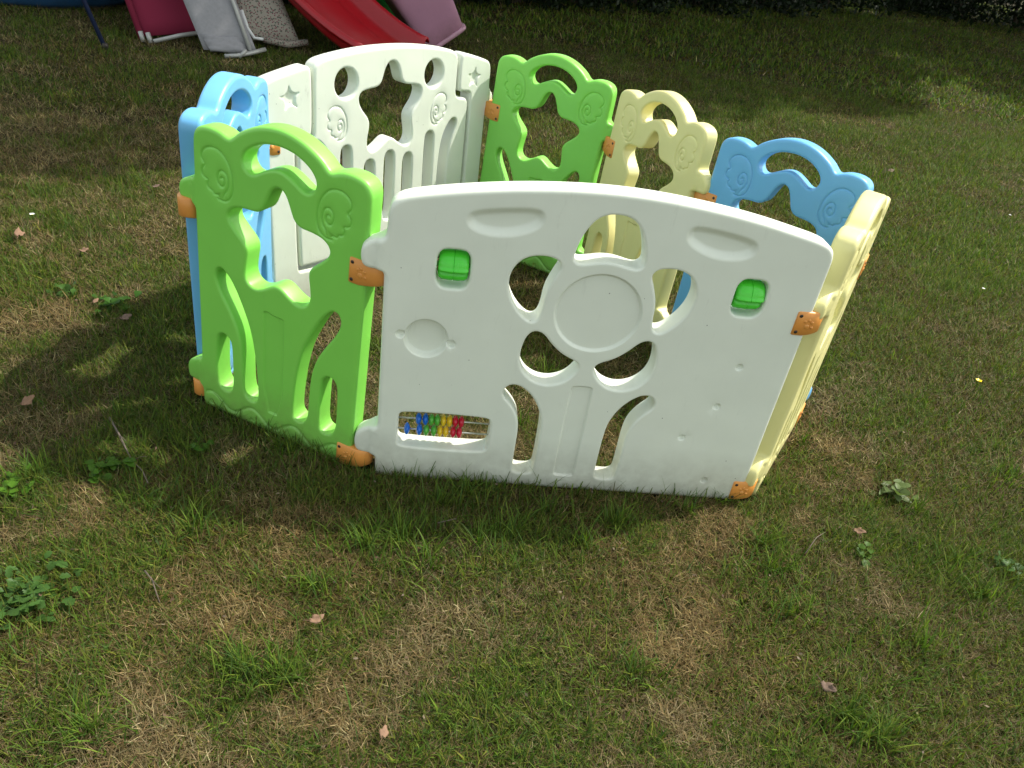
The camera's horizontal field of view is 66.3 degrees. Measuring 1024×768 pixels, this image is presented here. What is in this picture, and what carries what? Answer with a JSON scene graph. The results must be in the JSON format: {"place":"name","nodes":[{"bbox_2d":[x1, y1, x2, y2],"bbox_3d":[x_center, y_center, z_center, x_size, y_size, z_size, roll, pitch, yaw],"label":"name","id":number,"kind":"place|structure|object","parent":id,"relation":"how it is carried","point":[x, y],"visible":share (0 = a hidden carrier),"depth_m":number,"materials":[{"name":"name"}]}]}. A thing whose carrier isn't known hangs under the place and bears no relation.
{"place":"outdoors","nodes":[
{"label":"outdoors","id":0,"kind":"place"},
{"bbox_2d":[0,0,1023,767],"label":"ground","id":1,"kind":"structure","parent":0,"point":[426,78],"depth_m":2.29,"materials":[{"name":"brown plant"}]},
{"bbox_2d":[14,227,24,237],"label":"dry leaf","id":2,"kind":"object","parent":1,"relation":"on","point":[18,231],"visible":1,"depth_m":2.15,"materials":[{"name":"brown plant"}]},
{"bbox_2d":[0,464,40,501],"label":"lawn weed","id":3,"kind":"object","parent":1,"relation":"on","point":[11,483],"visible":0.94,"depth_m":1.38,"materials":[{"name":"green plant"}]},
{"bbox_2d":[0,551,82,629],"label":"lawn weed","id":4,"kind":"object","parent":1,"relation":"on","point":[37,586],"visible":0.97,"depth_m":1.20,"materials":[{"name":"green plant"}]},
{"bbox_2d":[45,281,76,297],"bbox_3d":[-1.122,-0.239,1.963,0.081,0.028,0.060,21,34,16],"label":"lawn weed","id":5,"kind":"object","parent":1,"relation":"on","point":[67,287],"visible":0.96,"depth_m":1.96,"materials":[{"name":"green plant"}]},
{"bbox_2d":[0,0,125,8],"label":"plastic tub","id":6,"kind":"object","parent":1,"relation":"on","point":[62,4],"visible":0.76,"depth_m":4.51,"materials":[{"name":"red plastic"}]},
{"bbox_2d":[81,0,108,50],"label":"garden pole","id":7,"kind":"object","parent":1,"relation":"on","point":[93,22],"visible":0.82,"depth_m":3.91,"materials":[{"name":"blue metal"}]},
{"bbox_2d":[83,456,135,483],"bbox_3d":[-0.754,0.152,1.468,0.087,0.024,0.084,-16,41,-34],"label":"lawn weed","id":8,"kind":"object","parent":1,"relation":"on","point":[112,463],"visible":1,"depth_m":1.46,"materials":[{"name":"green plant"}]},
{"bbox_2d":[92,290,141,314],"bbox_3d":[-0.986,-0.203,1.943,0.112,0.030,0.099,5,33,-8],"label":"lawn weed","id":9,"kind":"object","parent":1,"relation":"on","point":[113,301],"visible":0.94,"depth_m":1.94,"materials":[{"name":"green plant"}]},
{"bbox_2d":[144,570,160,602],"bbox_3d":[-0.572,0.319,1.252,0.008,0.019,0.070,-18,42,-36],"label":"twig","id":10,"kind":"object","parent":1,"relation":"on","point":[148,575],"visible":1,"depth_m":1.25,"materials":[{"name":"grey wood"}]},
{"bbox_2d":[125,0,196,42],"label":"folding chair","id":11,"kind":"object","parent":1,"relation":"on","point":[149,18],"visible":0.64,"depth_m":4.24,"materials":[{"name":"red fabric"}]},
{"bbox_2d":[188,439,214,453],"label":"lawn weed","id":12,"kind":"object","parent":1,"relation":"on","point":[197,448],"visible":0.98,"depth_m":1.55,"materials":[{"name":"green plant"}]},
{"bbox_2d":[183,0,266,58],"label":"folding lounger","id":13,"kind":"object","parent":1,"relation":"on","point":[220,26],"visible":1,"depth_m":4.18,"materials":[{"name":"grey fabric"}]},
{"bbox_2d":[236,0,308,47],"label":"cushion","id":14,"kind":"object","parent":1,"relation":"on","point":[267,21],"visible":0.92,"depth_m":4.48,"materials":[{"name":"fabric"}]},
{"bbox_2d":[288,0,428,63],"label":"garden slide","id":15,"kind":"object","parent":1,"relation":"on","point":[342,24],"visible":0.79,"depth_m":4.72,"materials":[{"name":"red plastic"}]},
{"bbox_2d":[379,725,388,742],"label":"dry leaf","id":16,"kind":"object","parent":1,"relation":"on","point":[383,731],"visible":1,"depth_m":1.09,"materials":[{"name":"brown plant"}]},
{"bbox_2d":[376,0,395,16],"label":"toy wall","id":17,"kind":"structure","parent":1,"relation":"on","point":[383,3],"depth_m":5.70,"materials":[{"name":"green plastic"}]},
{"bbox_2d":[385,0,465,46],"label":"pink slide","id":18,"kind":"object","parent":1,"relation":"on","point":[439,23],"visible":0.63,"depth_m":5.05,"materials":[{"name":"pink plastic"}]},
{"bbox_2d":[453,0,510,6],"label":"hedge shrub","id":19,"kind":"object","parent":1,"relation":"on","point":[507,2],"visible":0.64,"depth_m":7.01,"materials":[{"name":"green plant"}]},
{"bbox_2d":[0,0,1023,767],"bbox_3d":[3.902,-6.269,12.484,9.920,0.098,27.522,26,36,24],"label":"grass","id":20,"kind":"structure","parent":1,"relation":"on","point":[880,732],"depth_m":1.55,"materials":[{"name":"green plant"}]},
{"bbox_2d":[14,394,34,406],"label":"dry leaf","id":21,"kind":"object","parent":20,"relation":"on","point":[27,400],"visible":1,"depth_m":1.57,"materials":[{"name":"brown plant"}]},
{"bbox_2d":[119,314,131,319],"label":"dry leaf","id":22,"kind":"object","parent":20,"relation":"on","point":[125,316],"visible":1,"depth_m":1.88,"materials":[{"name":"brown plant"}]},
{"bbox_2d":[109,417,147,482],"bbox_3d":[-0.728,0.123,1.509,0.029,0.020,0.234,-19,42,-37],"label":"twig","id":23,"kind":"object","parent":20,"relation":"on","point":[119,435],"visible":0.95,"depth_m":1.51,"materials":[{"name":"wood"}]},
{"bbox_2d":[308,614,323,623],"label":"dry leaf","id":24,"kind":"object","parent":20,"relation":"on","point":[315,618],"visible":1,"depth_m":1.23,"materials":[{"name":"brown plant"}]},
{"bbox_2d":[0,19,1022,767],"bbox_3d":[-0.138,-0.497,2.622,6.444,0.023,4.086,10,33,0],"label":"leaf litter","id":25,"kind":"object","parent":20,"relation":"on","point":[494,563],"visible":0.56,"depth_m":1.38,"materials":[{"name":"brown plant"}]},
{"bbox_2d":[816,674,836,692],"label":"dry leaf","id":26,"kind":"object","parent":20,"relation":"on","point":[827,686],"visible":1,"depth_m":1.27,"materials":[{"name":"brown plant"}]},
{"bbox_2d":[848,526,866,533],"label":"dry leaf","id":27,"kind":"object","parent":20,"relation":"on","point":[860,531],"visible":1,"depth_m":1.61,"materials":[{"name":"brown plant"}]},
{"bbox_2d":[177,43,890,498],"bbox_3d":[0.053,-0.301,1.820,1.313,0.646,1.244,26,36,23],"label":"playpen","id":28,"kind":"object","parent":1,"relation":"on","point":[297,235],"visible":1,"depth_m":1.50,"materials":[{"name":"white plastic"}]},
{"bbox_2d":[510,0,568,10],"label":"hedge shrub","id":29,"kind":"object","parent":1,"relation":"on","point":[555,3],"visible":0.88,"depth_m":7.41,"materials":[{"name":"green plant"}]},
{"bbox_2d":[532,0,622,12],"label":"hedge shrub","id":30,"kind":"object","parent":1,"relation":"on","point":[598,4],"visible":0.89,"depth_m":7.82,"materials":[{"name":"green plant"}]},
{"bbox_2d":[616,0,674,15],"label":"hedge shrub","id":31,"kind":"object","parent":1,"relation":"on","point":[660,5],"visible":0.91,"depth_m":8.37,"materials":[{"name":"green plant"}]},
{"bbox_2d":[664,0,758,18],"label":"hedge shrub","id":32,"kind":"object","parent":1,"relation":"on","point":[732,9],"visible":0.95,"depth_m":9.15,"materials":[{"name":"green plant"}]},
{"bbox_2d":[731,0,822,17],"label":"hedge shrub","id":33,"kind":"object","parent":1,"relation":"on","point":[787,4],"visible":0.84,"depth_m":10.20,"materials":[{"name":"green plant"}]},
{"bbox_2d":[805,532,829,553],"bbox_3d":[0.619,0.320,1.571,0.105,0.019,0.028,-22,45,-40],"label":"twig","id":34,"kind":"object","parent":1,"relation":"on","point":[814,540],"visible":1,"depth_m":1.57,"materials":[{"name":"grey wood"}]},
{"bbox_2d":[773,0,897,20],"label":"hedge shrub","id":35,"kind":"object","parent":1,"relation":"on","point":[826,3],"visible":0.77,"depth_m":11.66,"materials":[{"name":"green plant"}]},
{"bbox_2d":[857,541,874,569],"bbox_3d":[0.707,0.339,1.574,0.034,0.026,0.067,24,35,20],"label":"lawn weed","id":36,"kind":"object","parent":1,"relation":"on","point":[861,547],"visible":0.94,"depth_m":1.57,"materials":[{"name":"green plant"}]},
{"bbox_2d":[865,479,918,502],"bbox_3d":[0.861,0.236,1.760,0.113,0.040,0.078,-2,35,-18],"label":"lawn weed","id":37,"kind":"object","parent":1,"relation":"on","point":[901,485],"visible":0.96,"depth_m":1.76,"materials":[{"name":"green plant"}]},
{"bbox_2d":[855,0,990,22],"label":"hedge shrub","id":38,"kind":"object","parent":1,"relation":"on","point":[901,3],"visible":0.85,"depth_m":13.40,"materials":[{"name":"green plant"}]},
{"bbox_2d":[896,0,1023,33],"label":"hedge shrub","id":39,"kind":"object","parent":1,"relation":"on","point":[981,7],"visible":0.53,"depth_m":13.79,"materials":[{"name":"green plant"}]},
{"bbox_2d":[927,0,1023,29],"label":"hedge shrub","id":40,"kind":"object","parent":1,"relation":"on","point":[1018,20],"visible":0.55,"depth_m":14.08,"materials":[{"name":"green plant"}]},
{"bbox_2d":[990,550,1023,579],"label":"lawn weed","id":41,"kind":"object","parent":1,"relation":"on","point":[1004,562],"visible":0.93,"depth_m":1.61,"materials":[{"name":"green plant"}]}
]}

